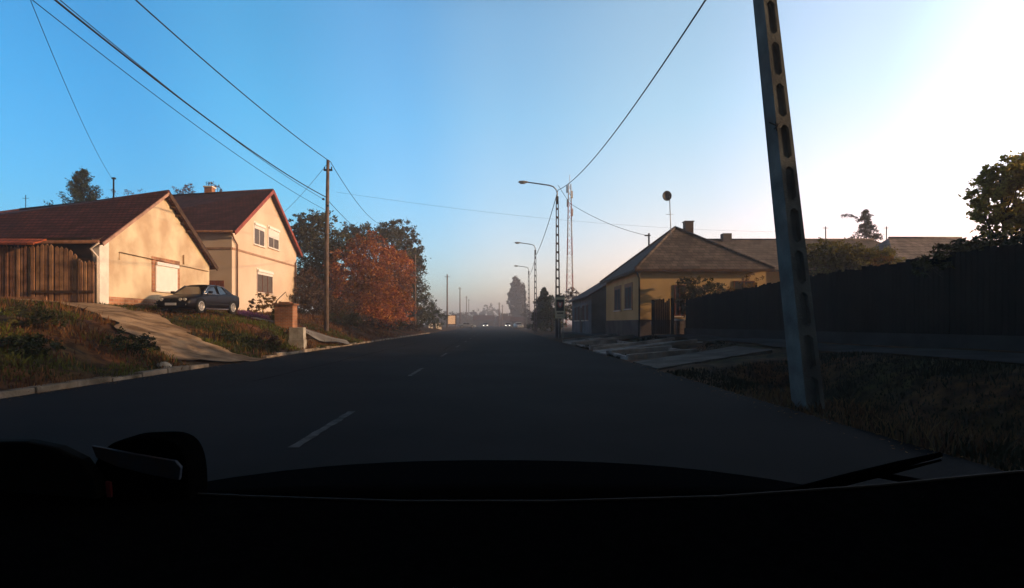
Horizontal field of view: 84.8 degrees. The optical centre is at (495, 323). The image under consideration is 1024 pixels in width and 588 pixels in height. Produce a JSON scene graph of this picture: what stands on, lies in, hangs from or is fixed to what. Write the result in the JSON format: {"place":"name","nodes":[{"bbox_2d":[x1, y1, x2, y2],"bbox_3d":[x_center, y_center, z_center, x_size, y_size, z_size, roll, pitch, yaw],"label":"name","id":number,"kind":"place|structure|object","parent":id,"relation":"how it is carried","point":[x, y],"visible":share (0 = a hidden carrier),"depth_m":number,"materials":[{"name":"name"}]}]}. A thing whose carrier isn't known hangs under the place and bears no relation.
{"place":"outdoors","nodes":[
{"label":"outdoors","id":0,"kind":"place"},
{"bbox_2d":[3,298,266,361],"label":"driveway","id":1,"kind":"structure","parent":0,"point":[179,343],"depth_m":19.07,"materials":[{"name":"concrete"}]},
{"bbox_2d":[255,317,349,343],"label":"path","id":2,"kind":"structure","parent":0,"point":[320,337],"depth_m":30.69,"materials":[{"name":"concrete"}]},
{"bbox_2d":[0,326,1005,485],"bbox_3d":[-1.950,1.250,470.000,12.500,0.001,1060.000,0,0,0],"label":"road","id":3,"kind":"structure","parent":0,"point":[534,397],"depth_m":7.58,"materials":[{"name":"grey asphalt"}]},
{"bbox_2d":[289,338,470,446],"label":"lane markings","id":4,"kind":"object","parent":3,"relation":"on","point":[318,432],"visible":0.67,"depth_m":6.64,"materials":[{"name":"paint"}]},
{"bbox_2d":[255,338,515,380],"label":"road repairs","id":5,"kind":"structure","parent":3,"relation":"on","point":[405,345],"depth_m":24.66,"materials":[{"name":"black asphalt"}]},
{"bbox_2d":[459,323,475,327],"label":"parked car","id":6,"kind":"object","parent":3,"relation":"on","point":[462,325],"visible":1,"depth_m":149.14,"materials":[{"name":"silver metal"}]},
{"bbox_2d":[513,322,523,327],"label":"parked car","id":7,"kind":"object","parent":3,"relation":"on","point":[517,325],"visible":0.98,"depth_m":128.95,"materials":[{"name":"grey paint"}]},
{"bbox_2d":[0,301,1023,470],"bbox_3d":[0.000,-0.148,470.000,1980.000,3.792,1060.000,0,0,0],"label":"ground","id":8,"kind":"structure","parent":0,"point":[774,356],"depth_m":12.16,"materials":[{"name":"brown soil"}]},
{"bbox_2d":[0,238,46,247],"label":"gate canopy","id":9,"kind":"object","parent":8,"relation":"on","point":[19,241],"visible":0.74,"depth_m":23.30,"materials":[{"name":"red tile"}]},
{"bbox_2d":[0,302,70,330],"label":"weed clump","id":10,"kind":"object","parent":8,"relation":"on","point":[41,316],"visible":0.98,"depth_m":14.00,"materials":[{"name":"green plant"}]},
{"bbox_2d":[0,330,73,358],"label":"weed clump","id":11,"kind":"object","parent":8,"relation":"on","point":[27,340],"visible":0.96,"depth_m":11.76,"materials":[{"name":"green plant"}]},
{"bbox_2d":[0,244,95,302],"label":"wooden gate","id":12,"kind":"structure","parent":8,"relation":"on","point":[18,273],"depth_m":23.45,"materials":[{"name":"brown wood"}]},
{"bbox_2d":[80,260,93,302],"bbox_3d":[-17.129,-1.666,23.457,0.561,1.932,0.047,0,0,-4],"label":"small door","id":13,"kind":"structure","parent":12,"relation":"in","point":[90,265],"depth_m":23.45,"materials":[{"name":"brown wood"}]},
{"bbox_2d":[44,166,108,205],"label":"conifer","id":14,"kind":"object","parent":8,"relation":"on","point":[81,187],"visible":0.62,"depth_m":47.61,"materials":[{"name":"green plant"}]},
{"bbox_2d":[0,190,218,305],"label":"farmhouse","id":15,"kind":"object","parent":8,"relation":"on","point":[149,248],"visible":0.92,"depth_m":26.55,"materials":[{"name":"beige paint"}]},
{"bbox_2d":[111,177,115,197],"bbox_3d":[-20.817,-6.090,30.500,0.180,3.680,0.120,0,0,0],"label":"service mast","id":16,"kind":"object","parent":15,"relation":"attached to","point":[113,178],"visible":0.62,"depth_m":30.46,"materials":[{"name":"metal"}]},
{"bbox_2d":[30,0,111,177],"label":"overhead wire","id":17,"kind":"object","parent":16,"relation":"attached to","point":[63,79],"visible":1,"depth_m":16.02,"materials":[{"name":"black metal"}]},
{"bbox_2d":[155,262,179,292],"bbox_3d":[-16.935,-2.325,28.850,0.170,1.490,2.060,0,0,0],"label":"window","id":18,"kind":"structure","parent":15,"relation":"in","point":[166,275],"depth_m":28.73,"materials":[{"name":"white glass"}]},
{"bbox_2d":[101,326,160,353],"bbox_3d":[-9.837,0.521,15.022,1.273,0.975,1.182,0,0,0],"label":"weed clump","id":19,"kind":"object","parent":8,"relation":"on","point":[140,340],"visible":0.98,"depth_m":14.97,"materials":[{"name":"green plant"}]},
{"bbox_2d":[157,362,171,367],"bbox_3d":[-8.534,1.089,14.401,0.319,0.204,0.328,0,0,-17],"label":"stone","id":20,"kind":"object","parent":8,"relation":"on","point":[165,364],"visible":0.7,"depth_m":14.31,"materials":[{"name":"grey stone"}]},
{"bbox_2d":[0,297,362,384],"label":"grass","id":21,"kind":"structure","parent":8,"relation":"on","point":[248,345],"depth_m":18.88,"materials":[{"name":"green plant"}]},
{"bbox_2d":[171,183,196,193],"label":"tree","id":22,"kind":"object","parent":8,"relation":"on","point":[184,189],"visible":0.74,"depth_m":61.93,"materials":[{"name":"green plant"}]},
{"bbox_2d":[154,285,238,313],"bbox_3d":[-14.422,-1.190,27.328,2.040,1.430,4.525,0,0,4],"label":"parked car","id":23,"kind":"object","parent":8,"relation":"on","point":[199,298],"visible":0.98,"depth_m":26.51,"materials":[{"name":"black paint"}]},
{"bbox_2d":[0,295,401,391],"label":"dry weeds","id":24,"kind":"object","parent":8,"relation":"on","point":[339,327],"visible":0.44,"depth_m":17.72,"materials":[{"name":"brown plant"}]},
{"bbox_2d":[0,333,427,398],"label":"kerb","id":25,"kind":"structure","parent":8,"relation":"on","point":[7,393],"depth_m":12.05,"materials":[{"name":"concrete"}]},
{"bbox_2d":[209,280,224,287],"bbox_3d":[-19.650,-1.650,36.050,4.300,2.200,0.100,0,0,0],"label":"board fence","id":26,"kind":"object","parent":8,"relation":"on","point":[217,282],"visible":0.06,"depth_m":36.00,"materials":[{"name":"brown wood"}]},
{"bbox_2d":[212,330,247,342],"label":"weed clump","id":27,"kind":"object","parent":8,"relation":"on","point":[231,336],"visible":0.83,"depth_m":21.51,"materials":[{"name":"green plant"}]},
{"bbox_2d":[172,186,302,312],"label":"two storey house","id":28,"kind":"structure","parent":8,"relation":"on","point":[248,239],"depth_m":40.63,"materials":[{"name":"paint"}]},
{"bbox_2d":[254,222,265,247],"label":"window","id":29,"kind":"structure","parent":28,"relation":"in","point":[259,230],"depth_m":41.09,"materials":[{"name":"white glass"}]},
{"bbox_2d":[257,269,273,294],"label":"window","id":30,"kind":"structure","parent":28,"relation":"in","point":[264,278],"depth_m":42.04,"materials":[{"name":"white glass"}]},
{"bbox_2d":[268,226,279,251],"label":"window","id":31,"kind":"structure","parent":28,"relation":"in","point":[273,234],"depth_m":43.61,"materials":[{"name":"white glass"}]},
{"bbox_2d":[237,309,269,319],"bbox_3d":[-13.382,-0.442,31.049,1.736,0.670,0.954,0,0,0],"label":"flower bed","id":32,"kind":"object","parent":8,"relation":"on","point":[249,313],"visible":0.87,"depth_m":30.90,"materials":[{"name":"purple plant"}]},
{"bbox_2d":[247,291,276,316],"bbox_3d":[-13.983,-1.108,33.516,1.972,1.921,1.364,0,0,0],"label":"shrub","id":33,"kind":"object","parent":8,"relation":"on","point":[264,306],"visible":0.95,"depth_m":33.42,"materials":[{"name":"green plant"}]},
{"bbox_2d":[253,341,277,351],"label":"weed clump","id":34,"kind":"object","parent":8,"relation":"on","point":[263,345],"visible":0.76,"depth_m":21.88,"materials":[{"name":"green plant"}]},
{"bbox_2d":[251,327,281,345],"bbox_3d":[-9.522,0.668,23.354,1.282,1.048,0.862,0,0,-30],"label":"weed clump","id":35,"kind":"object","parent":8,"relation":"on","point":[272,339],"visible":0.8,"depth_m":23.30,"materials":[{"name":"green plant"}]},
{"bbox_2d":[273,302,298,328],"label":"brick pillar","id":36,"kind":"structure","parent":8,"relation":"on","point":[285,314],"depth_m":29.60,"materials":[{"name":"brown brick"}]},
{"bbox_2d":[288,327,306,348],"bbox_3d":[-8.840,0.870,25.025,0.680,1.360,0.550,0,0,0],"label":"culvert headwall","id":37,"kind":"object","parent":8,"relation":"on","point":[297,335],"visible":0.5,"depth_m":24.78,"materials":[{"name":"concrete"}]},
{"bbox_2d":[288,208,356,314],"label":"deciduous tree","id":38,"kind":"object","parent":8,"relation":"on","point":[310,234],"visible":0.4,"depth_m":54.58,"materials":[{"name":"green plant"}]},
{"bbox_2d":[290,265,357,320],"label":"shrub","id":39,"kind":"object","parent":8,"relation":"on","point":[307,301],"visible":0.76,"depth_m":47.96,"materials":[{"name":"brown plant"}]},
{"bbox_2d":[322,160,332,330],"bbox_3d":[-10.220,-4.630,33.975,0.560,10.561,0.350,0,0,0],"label":"utility pole","id":40,"kind":"object","parent":8,"relation":"on","point":[326,287],"visible":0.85,"depth_m":33.90,"materials":[{"name":"brown wood"}]},
{"bbox_2d":[32,0,324,209],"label":"overhead wire","id":41,"kind":"object","parent":40,"relation":"attached to","point":[153,93],"visible":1,"depth_m":16.57,"materials":[{"name":"black metal"}]},
{"bbox_2d":[54,0,325,196],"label":"overhead wire","id":42,"kind":"object","parent":40,"relation":"attached to","point":[95,32],"visible":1,"depth_m":16.66,"materials":[{"name":"black"}]},
{"bbox_2d":[60,0,324,199],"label":"overhead wire","id":43,"kind":"object","parent":40,"relation":"attached to","point":[163,84],"visible":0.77,"depth_m":15.83,"materials":[{"name":"black metal"}]},
{"bbox_2d":[135,0,331,162],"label":"overhead wire","id":44,"kind":"object","parent":40,"relation":"attached to","point":[220,74],"visible":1,"depth_m":20.10,"materials":[{"name":"black metal"}]},
{"bbox_2d":[329,311,363,327],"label":"shrub","id":45,"kind":"object","parent":8,"relation":"on","point":[345,318],"visible":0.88,"depth_m":41.83,"materials":[{"name":"green plant"}]},
{"bbox_2d":[337,312,383,327],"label":"shrub","id":46,"kind":"object","parent":8,"relation":"on","point":[372,321],"visible":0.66,"depth_m":45.81,"materials":[{"name":"green plant"}]},
{"bbox_2d":[315,230,406,332],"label":"deciduous tree","id":47,"kind":"object","parent":8,"relation":"on","point":[359,288],"visible":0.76,"depth_m":51.08,"materials":[{"name":"orange plant"}]},
{"bbox_2d":[333,219,424,270],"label":"deciduous tree","id":48,"kind":"object","parent":8,"relation":"on","point":[397,233],"visible":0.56,"depth_m":68.33,"materials":[{"name":"green plant"}]},
{"bbox_2d":[356,243,420,329],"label":"deciduous tree","id":49,"kind":"object","parent":8,"relation":"on","point":[405,278],"visible":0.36,"depth_m":60.81,"materials":[{"name":"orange plant"}]},
{"bbox_2d":[370,316,407,331],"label":"shrub","id":50,"kind":"object","parent":8,"relation":"on","point":[401,325],"visible":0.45,"depth_m":52.04,"materials":[{"name":"green plant"}]},
{"bbox_2d":[384,319,422,331],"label":"shrub","id":51,"kind":"object","parent":8,"relation":"on","point":[414,327],"visible":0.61,"depth_m":60.04,"materials":[{"name":"green plant"}]},
{"bbox_2d":[394,245,433,328],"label":"deciduous tree","id":52,"kind":"object","parent":8,"relation":"on","point":[422,298],"visible":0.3,"depth_m":73.40,"materials":[{"name":"green plant"}]},
{"bbox_2d":[413,254,419,329],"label":"utility pole","id":53,"kind":"object","parent":8,"relation":"on","point":[414,259],"visible":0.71,"depth_m":65.92,"materials":[{"name":"brown wood"}]},
{"bbox_2d":[419,299,448,328],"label":"shrub","id":54,"kind":"object","parent":8,"relation":"on","point":[432,316],"visible":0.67,"depth_m":91.08,"materials":[{"name":"green plant"}]},
{"bbox_2d":[425,309,449,325],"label":"deciduous tree","id":55,"kind":"object","parent":8,"relation":"on","point":[442,320],"visible":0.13,"depth_m":229.19,"materials":[{"name":"green plant"}]},
{"bbox_2d":[446,274,447,327],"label":"utility pole","id":56,"kind":"object","parent":8,"relation":"on","point":[447,301],"visible":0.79,"depth_m":124.89,"materials":[{"name":"brown wood"}]},
{"bbox_2d":[447,315,455,324],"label":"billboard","id":57,"kind":"object","parent":8,"relation":"on","point":[451,319],"visible":0.9,"depth_m":119.90,"materials":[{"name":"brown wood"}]},
{"bbox_2d":[449,311,471,324],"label":"deciduous tree","id":58,"kind":"object","parent":8,"relation":"on","point":[463,317],"visible":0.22,"depth_m":298.31,"materials":[{"name":"grey plant"}]},
{"bbox_2d":[1,315,962,456],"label":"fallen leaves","id":59,"kind":"object","parent":8,"relation":"on","point":[546,338],"visible":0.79,"depth_m":11.93,"materials":[{"name":"brown plant"}]},
{"bbox_2d":[473,315,494,325],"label":"house","id":60,"kind":"structure","parent":8,"relation":"on","point":[479,320],"depth_m":250.11,"materials":[{"name":"grey"}]},
{"bbox_2d":[478,303,500,317],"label":"deciduous tree","id":61,"kind":"object","parent":8,"relation":"on","point":[489,312],"visible":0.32,"depth_m":418.33,"materials":[{"name":"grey plant"}]},
{"bbox_2d":[497,316,512,325],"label":"house","id":62,"kind":"structure","parent":8,"relation":"on","point":[506,319],"depth_m":240.00,"materials":[{"name":"grey"}]},
{"bbox_2d":[506,275,525,316],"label":"poplar","id":63,"kind":"object","parent":8,"relation":"on","point":[514,296],"visible":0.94,"depth_m":258.12,"materials":[{"name":"green plant"}]},
{"bbox_2d":[514,265,529,329],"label":"street lamp","id":64,"kind":"object","parent":8,"relation":"on","point":[529,295],"visible":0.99,"depth_m":94.89,"materials":[{"name":"metal"}]},
{"bbox_2d":[520,283,528,316],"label":"poplar","id":65,"kind":"object","parent":8,"relation":"on","point":[525,298],"visible":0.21,"depth_m":261.25,"materials":[{"name":"green plant"}]},
{"bbox_2d":[515,242,536,331],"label":"street lamp","id":66,"kind":"object","parent":8,"relation":"on","point":[535,327],"visible":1,"depth_m":69.89,"materials":[{"name":"metal"}]},
{"bbox_2d":[520,308,533,324],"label":"deciduous tree","id":67,"kind":"object","parent":8,"relation":"on","point":[527,320],"visible":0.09,"depth_m":188.93,"materials":[{"name":"green plant"}]},
{"bbox_2d":[518,181,560,337],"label":"street lamp","id":68,"kind":"object","parent":8,"relation":"on","point":[556,270],"visible":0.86,"depth_m":43.90,"materials":[{"name":"concrete"}]},
{"bbox_2d":[559,0,705,189],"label":"overhead wire","id":69,"kind":"object","parent":68,"relation":"hanging from","point":[704,1],"visible":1,"depth_m":16.70,"materials":[{"name":"black metal"}]},
{"bbox_2d":[526,287,554,328],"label":"conifer","id":70,"kind":"object","parent":8,"relation":"on","point":[543,292],"visible":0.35,"depth_m":79.59,"materials":[{"name":"green plant"}]},
{"bbox_2d":[533,293,571,331],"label":"deciduous tree","id":71,"kind":"object","parent":8,"relation":"on","point":[549,315],"visible":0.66,"depth_m":69.88,"materials":[{"name":"green plant"}]},
{"bbox_2d":[555,296,564,337],"bbox_3d":[4.114,-0.399,36.024,0.617,2.751,0.112,0,0,0],"label":"roadside sign","id":72,"kind":"object","parent":8,"relation":"on","point":[559,306],"visible":1,"depth_m":36.00,"materials":[{"name":"metal"}]},
{"bbox_2d":[565,175,573,326],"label":"radio mast","id":73,"kind":"object","parent":8,"relation":"on","point":[571,215],"visible":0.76,"depth_m":119.80,"materials":[{"name":"red"}]},
{"bbox_2d":[562,287,579,311],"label":"deciduous tree","id":74,"kind":"object","parent":8,"relation":"on","point":[570,295],"visible":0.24,"depth_m":77.65,"materials":[{"name":"green plant"}]},
{"bbox_2d":[568,283,605,333],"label":"row house","id":75,"kind":"structure","parent":8,"relation":"on","point":[589,311],"depth_m":45.52,"materials":[{"name":"grey paint"}]},
{"bbox_2d":[562,333,633,344],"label":"access slab","id":76,"kind":"structure","parent":8,"relation":"on","point":[581,339],"depth_m":35.64,"materials":[{"name":"concrete"}]},
{"bbox_2d":[575,339,631,349],"bbox_3d":[5.790,1.226,29.575,2.633,0.649,5.722,0,0,0],"label":"ditch rim","id":77,"kind":"object","parent":8,"relation":"on","point":[596,343],"visible":0.45,"depth_m":31.77,"materials":[{"name":"concrete"}]},
{"bbox_2d":[593,337,701,354],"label":"access slab","id":78,"kind":"structure","parent":8,"relation":"on","point":[605,350],"depth_m":25.19,"materials":[{"name":"concrete"}]},
{"bbox_2d":[610,345,696,359],"bbox_3d":[5.790,1.226,20.925,2.633,0.649,3.622,0,0,0],"label":"ditch rim","id":79,"kind":"object","parent":8,"relation":"on","point":[649,352],"visible":0.56,"depth_m":19.67,"materials":[{"name":"concrete"}]},
{"bbox_2d":[651,298,673,334],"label":"yard gate","id":80,"kind":"structure","parent":8,"relation":"on","point":[660,316],"depth_m":32.42,"materials":[{"name":"brown wood"}]},
{"bbox_2d":[674,319,684,333],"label":"mailbox pillar","id":81,"kind":"structure","parent":8,"relation":"on","point":[679,326],"depth_m":31.75,"materials":[{"name":"concrete"}]},
{"bbox_2d":[600,221,775,337],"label":"corner house","id":82,"kind":"structure","parent":8,"relation":"on","point":[637,283],"depth_m":33.68,"materials":[{"name":"paint"}]},
{"bbox_2d":[613,288,620,311],"bbox_3d":[8.450,-1.609,39.037,0.140,1.575,1.952,0,0,0],"label":"window","id":83,"kind":"structure","parent":82,"relation":"in","point":[617,291],"depth_m":39.00,"materials":[{"name":"grey glass"}]},
{"bbox_2d":[623,286,631,309],"bbox_3d":[8.450,-1.604,35.864,0.140,1.504,1.888,0,0,0],"label":"window","id":84,"kind":"structure","parent":82,"relation":"in","point":[627,289],"depth_m":35.83,"materials":[{"name":"grey glass"}]},
{"bbox_2d":[662,191,673,234],"bbox_3d":[11.386,-7.047,36.926,0.685,3.395,0.478,0,0,-31],"label":"satellite dish","id":85,"kind":"object","parent":82,"relation":"attached to","point":[666,195],"visible":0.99,"depth_m":36.98,"materials":[{"name":"metal"}]},
{"bbox_2d":[674,285,684,316],"bbox_3d":[10.819,-1.309,32.950,0.773,1.909,0.140,0,0,0],"label":"window","id":86,"kind":"structure","parent":82,"relation":"in","point":[677,313],"depth_m":32.99,"materials":[{"name":"grey glass"}]},
{"bbox_2d":[734,281,754,289],"bbox_3d":[14.614,-1.815,32.985,1.226,1.367,0.070,0,0,0],"label":"window","id":87,"kind":"structure","parent":82,"relation":"in","point":[736,283],"depth_m":32.99,"materials":[{"name":"grey glass"}]},
{"bbox_2d":[633,346,771,369],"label":"access slab","id":88,"kind":"structure","parent":8,"relation":"on","point":[701,357],"depth_m":16.80,"materials":[{"name":"concrete"}]},
{"bbox_2d":[674,275,736,317],"bbox_3d":[11.752,-0.883,31.558,3.424,3.676,2.068,0,0,21],"label":"shrub","id":89,"kind":"object","parent":8,"relation":"on","point":[692,290],"visible":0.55,"depth_m":31.50,"materials":[{"name":"green plant"}]},
{"bbox_2d":[717,273,763,291],"bbox_3d":[13.130,-0.936,29.953,2.544,3.777,1.621,0,0,0],"label":"shrub","id":90,"kind":"object","parent":8,"relation":"on","point":[746,285],"visible":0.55,"depth_m":30.03,"materials":[{"name":"green plant"}]},
{"bbox_2d":[753,0,824,409],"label":"concrete pole","id":91,"kind":"object","parent":8,"relation":"on","point":[805,378],"visible":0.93,"depth_m":8.32,"materials":[{"name":"concrete"}]},
{"bbox_2d":[709,233,880,283],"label":"long house","id":92,"kind":"structure","parent":8,"relation":"on","point":[764,250],"depth_m":44.89,"materials":[{"name":"paint"}]},
{"bbox_2d":[684,240,1023,351],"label":"plank fence","id":93,"kind":"object","parent":8,"relation":"on","point":[973,299],"visible":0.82,"depth_m":15.52,"materials":[{"name":"brown wood"}]},
{"bbox_2d":[806,237,906,275],"bbox_3d":[17.395,-1.598,26.998,5.290,5.100,2.961,0,0,0],"label":"hedge","id":94,"kind":"object","parent":8,"relation":"on","point":[845,256],"visible":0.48,"depth_m":26.48,"materials":[{"name":"green plant"}]},
{"bbox_2d":[841,209,883,240],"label":"conifer","id":95,"kind":"object","parent":8,"relation":"on","point":[866,229],"visible":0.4,"depth_m":53.81,"materials":[{"name":"green plant"}]},
{"bbox_2d":[723,384,1023,454],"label":"grass","id":96,"kind":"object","parent":8,"relation":"on","point":[928,437],"visible":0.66,"depth_m":6.43,"materials":[{"name":"green plant"}]},
{"bbox_2d":[860,250,893,267],"bbox_3d":[17.273,-1.283,26.811,3.874,4.484,1.832,0,0,19],"label":"shrub","id":97,"kind":"object","parent":8,"relation":"on","point":[883,257],"visible":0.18,"depth_m":26.16,"materials":[{"name":"green plant"}]},
{"bbox_2d":[873,237,966,262],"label":"barn","id":98,"kind":"structure","parent":8,"relation":"on","point":[910,247],"depth_m":37.68,"materials":[{"name":"tile"}]},
{"bbox_2d":[910,237,996,277],"bbox_3d":[11.711,-0.602,14.251,1.928,3.108,1.538,0,0,32],"label":"shrub","id":99,"kind":"object","parent":8,"relation":"on","point":[967,246],"visible":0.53,"depth_m":14.10,"materials":[{"name":"green plant"}]},
{"bbox_2d":[944,228,1023,250],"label":"shrub","id":100,"kind":"object","parent":8,"relation":"on","point":[999,241],"visible":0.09,"depth_m":14.91,"materials":[{"name":"green plant"}]},
{"bbox_2d":[958,149,1023,240],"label":"deciduous tree","id":101,"kind":"object","parent":8,"relation":"on","point":[1006,185],"visible":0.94,"depth_m":16.89,"materials":[{"name":"green plant"}]},
{"bbox_3d":[0.000,0.330,-0.370,1.640,1.280,2.540,0,0,0],"label":"car cabin","id":102,"kind":"object","parent":8,"relation":"on","visible":0},
{"bbox_2d":[207,460,802,499],"bbox_3d":[0.000,0.405,1.308,1.840,0.239,0.724,0,0,0],"label":"car bonnet","id":103,"kind":"object","parent":102,"relation":"attached to","point":[490,480],"visible":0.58,"depth_m":1.04,"materials":[{"name":"black metal"}]},
{"bbox_2d":[0,431,1023,587],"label":"car dashboard","id":104,"kind":"object","parent":102,"relation":"attached to","point":[144,510],"visible":1,"depth_m":0.60,"materials":[{"name":"black plastic"}]},
{"bbox_2d":[778,452,942,490],"bbox_3d":[0.560,0.258,0.874,0.613,0.111,0.040,0,0,4],"label":"windscreen wiper","id":105,"kind":"object","parent":102,"relation":"attached to","point":[887,471],"visible":0.43,"depth_m":0.88,"materials":[{"name":"black plastic"}]},
{"bbox_2d":[0,0,1023,323],"label":"sky","id":106,"kind":"structure","parent":0,"point":[894,105],"materials":[{"name":"blue"}]},
{"bbox_2d":[510,317,524,326],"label":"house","id":107,"kind":"structure","parent":0,"point":[513,320],"depth_m":181.46,"materials":[{"name":"grey"}]},
{"bbox_2d":[339,192,763,231],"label":"overhead wire","id":108,"kind":"object","parent":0,"point":[547,218],"visible":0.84,"depth_m":77.28,"materials":[{"name":"black metal"}]},
{"bbox_2d":[546,329,1023,362],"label":"pavement","id":109,"kind":"structure","parent":0,"point":[987,355],"depth_m":14.03,"materials":[{"name":"concrete"}]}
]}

